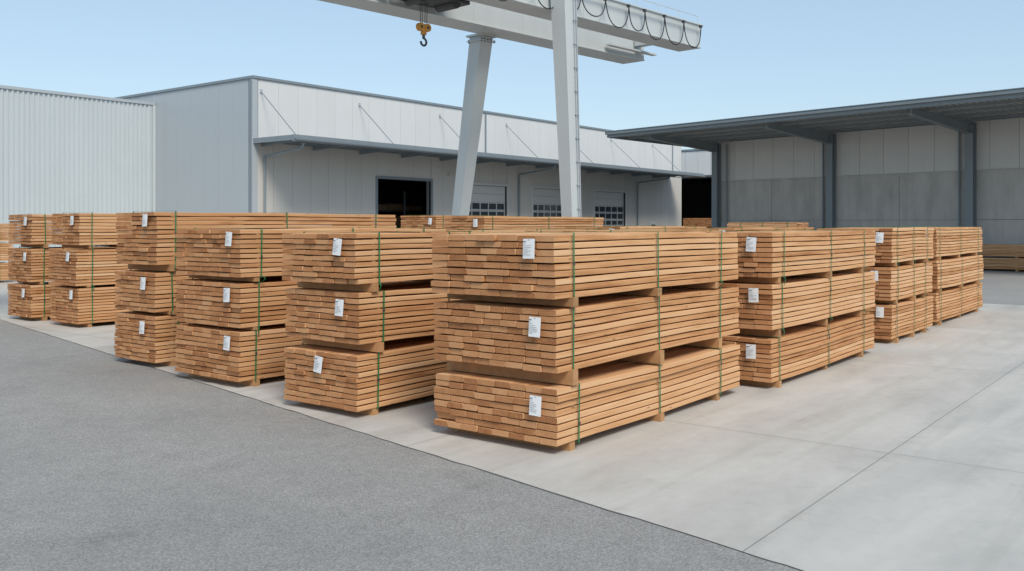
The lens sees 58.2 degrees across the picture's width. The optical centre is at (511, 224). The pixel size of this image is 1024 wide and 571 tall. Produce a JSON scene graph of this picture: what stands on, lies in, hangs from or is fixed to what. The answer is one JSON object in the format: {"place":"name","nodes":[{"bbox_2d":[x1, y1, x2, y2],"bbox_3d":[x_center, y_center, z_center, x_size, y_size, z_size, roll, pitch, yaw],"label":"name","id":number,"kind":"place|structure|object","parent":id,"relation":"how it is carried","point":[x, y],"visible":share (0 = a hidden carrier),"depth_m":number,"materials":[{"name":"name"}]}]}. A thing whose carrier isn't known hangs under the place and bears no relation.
{"place":"outdoors","nodes":[
{"label":"outdoors","id":0,"kind":"place"},
{"bbox_2d":[115,75,704,228],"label":"warehouse","id":1,"kind":"structure","parent":0,"point":[252,144],"depth_m":47.53,"materials":[{"name":"metal"}]},
{"bbox_2d":[376,173,655,226],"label":"doors","id":2,"kind":"structure","parent":1,"relation":"in","point":[490,198],"depth_m":59.89,"materials":[{"name":"grey metal"}]},
{"bbox_2d":[0,269,1023,570],"bbox_3d":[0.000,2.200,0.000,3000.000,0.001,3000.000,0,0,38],"label":"ground","id":3,"kind":"structure","parent":0,"point":[108,461],"depth_m":7.44,"materials":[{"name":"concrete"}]},
{"bbox_2d":[0,85,155,262],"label":"corrugated hall","id":4,"kind":"structure","parent":3,"relation":"on","point":[64,153],"depth_m":43.76,"materials":[{"name":"metal"}]},
{"bbox_2d":[599,225,683,226],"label":"lumber stack","id":5,"kind":"object","parent":3,"relation":"on","point":[646,226],"visible":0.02,"depth_m":33.59,"materials":[{"name":"brown wood"}]},
{"bbox_2d":[681,149,711,225],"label":"storage hall","id":6,"kind":"structure","parent":3,"relation":"on","point":[696,197],"depth_m":95.76,"materials":[{"name":"metal"}]},
{"bbox_2d":[683,218,711,227],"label":"lumber stack","id":7,"kind":"object","parent":3,"relation":"on","point":[698,222],"visible":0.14,"depth_m":78.35,"materials":[{"name":"brown wood"}]},
{"bbox_2d":[727,222,808,227],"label":"lumber stack","id":8,"kind":"object","parent":3,"relation":"on","point":[779,224],"visible":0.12,"depth_m":34.12,"materials":[{"name":"brown wood"}]},
{"bbox_2d":[604,87,1023,269],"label":"open shed","id":9,"kind":"structure","parent":3,"relation":"on","point":[955,160],"depth_m":49.28,"materials":[{"name":"metal"}]},
{"bbox_2d":[977,244,1023,271],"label":"lumber stack","id":10,"kind":"object","parent":3,"relation":"on","point":[1017,252],"visible":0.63,"depth_m":43.40,"materials":[{"name":"brown wood"}]},
{"bbox_2d":[0,280,1023,570],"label":"concrete paving","id":11,"kind":"structure","parent":0,"point":[904,454],"depth_m":8.77,"materials":[{"name":"grey concrete"}]},
{"bbox_2d":[0,224,15,280],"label":"lumber stack","id":12,"kind":"object","parent":11,"relation":"on","point":[4,256],"visible":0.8,"depth_m":34.78,"materials":[{"name":"brown wood"}]},
{"bbox_2d":[7,214,123,320],"bbox_3d":[-9.982,0.976,22.788,1.224,2.436,4.419,0,0,38],"label":"lumber stack","id":13,"kind":"object","parent":11,"relation":"on","point":[28,292],"visible":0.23,"depth_m":21.03,"materials":[{"name":"brown wood"}]},
{"bbox_2d":[48,212,186,326],"bbox_3d":[-8.329,0.966,21.482,1.298,2.456,4.442,0,0,38],"label":"lumber stack","id":14,"kind":"object","parent":11,"relation":"on","point":[84,295],"visible":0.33,"depth_m":19.81,"materials":[{"name":"brown wood"}]},
{"bbox_2d":[114,211,395,365],"bbox_3d":[-4.330,0.991,16.377,1.266,2.406,5.205,0,0,38],"label":"lumber stack","id":15,"kind":"object","parent":11,"relation":"on","point":[146,326],"visible":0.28,"depth_m":14.41,"materials":[{"name":"brown wood"}]},
{"bbox_2d":[175,227,445,386],"bbox_3d":[-2.965,1.121,14.331,1.612,2.146,4.202,0,0,38],"label":"lumber stack","id":16,"kind":"object","parent":11,"relation":"on","point":[231,304],"visible":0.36,"depth_m":12.68,"materials":[{"name":"brown wood"}]},
{"bbox_2d":[282,230,520,415],"bbox_3d":[-1.001,1.141,12.372,1.374,2.106,4.250,0,0,38],"label":"lumber stack","id":17,"kind":"object","parent":11,"relation":"on","point":[361,328],"visible":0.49,"depth_m":10.84,"materials":[{"name":"brown wood"}]},
{"bbox_2d":[6,321,802,570],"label":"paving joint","id":18,"kind":"object","parent":11,"relation":"on","point":[467,465],"visible":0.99,"depth_m":8.03,"materials":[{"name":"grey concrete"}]},
{"bbox_2d":[400,215,524,229],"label":"lumber stack","id":19,"kind":"object","parent":11,"relation":"on","point":[430,222],"visible":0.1,"depth_m":27.52,"materials":[{"name":"brown wood"}]},
{"bbox_2d":[423,229,579,232],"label":"lumber stack","id":20,"kind":"object","parent":11,"relation":"on","point":[463,230],"visible":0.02,"depth_m":17.19,"materials":[{"name":"brown wood"}]},
{"bbox_2d":[319,0,703,216],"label":"gantry crane","id":21,"kind":"object","parent":11,"relation":"on","point":[568,32],"visible":0.94,"depth_m":31.71,"materials":[{"name":"paint"}]},
{"bbox_2d":[444,215,603,229],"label":"lumber stack","id":22,"kind":"object","parent":11,"relation":"on","point":[485,222],"visible":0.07,"depth_m":23.41,"materials":[{"name":"brown wood"}]},
{"bbox_2d":[431,230,740,450],"bbox_3d":[1.058,1.136,10.809,1.658,2.116,4.268,0,0,38],"label":"lumber stack","id":23,"kind":"object","parent":11,"relation":"on","point":[561,340],"visible":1,"depth_m":9.47,"materials":[{"name":"brown wood"}]},
{"bbox_2d":[524,228,722,231],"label":"lumber stack","id":24,"kind":"object","parent":11,"relation":"on","point":[594,230],"depth_m":15.96,"materials":[{"name":"brown wood"}]},
{"bbox_2d":[565,226,705,229],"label":"lumber stack","id":25,"kind":"object","parent":11,"relation":"on","point":[617,228],"visible":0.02,"depth_m":20.77,"materials":[{"name":"brown wood"}]},
{"bbox_2d":[671,227,813,231],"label":"lumber stack","id":26,"kind":"object","parent":11,"relation":"on","point":[729,229],"visible":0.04,"depth_m":18.87,"materials":[{"name":"brown wood"}]},
{"bbox_2d":[681,229,875,387],"bbox_3d":[4.234,1.141,14.403,1.589,2.106,4.618,0,0,38],"label":"lumber stack","id":27,"kind":"object","parent":11,"relation":"on","point":[805,298],"visible":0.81,"depth_m":13.06,"materials":[{"name":"brown wood"}]},
{"bbox_2d":[817,227,933,342],"bbox_3d":[7.309,1.121,18.417,1.480,2.146,3.102,0,0,38],"label":"lumber stack","id":28,"kind":"object","parent":11,"relation":"on","point":[901,269],"visible":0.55,"depth_m":17.38,"materials":[{"name":"brown wood"}]},
{"bbox_2d":[888,226,983,324],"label":"lumber stack","id":29,"kind":"object","parent":11,"relation":"on","point":[958,266],"visible":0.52,"depth_m":21.38,"materials":[{"name":"brown wood"}]},
{"bbox_2d":[0,0,1023,149],"label":"sky","id":30,"kind":"structure","parent":0,"point":[754,57],"materials":[{"name":"blue"}]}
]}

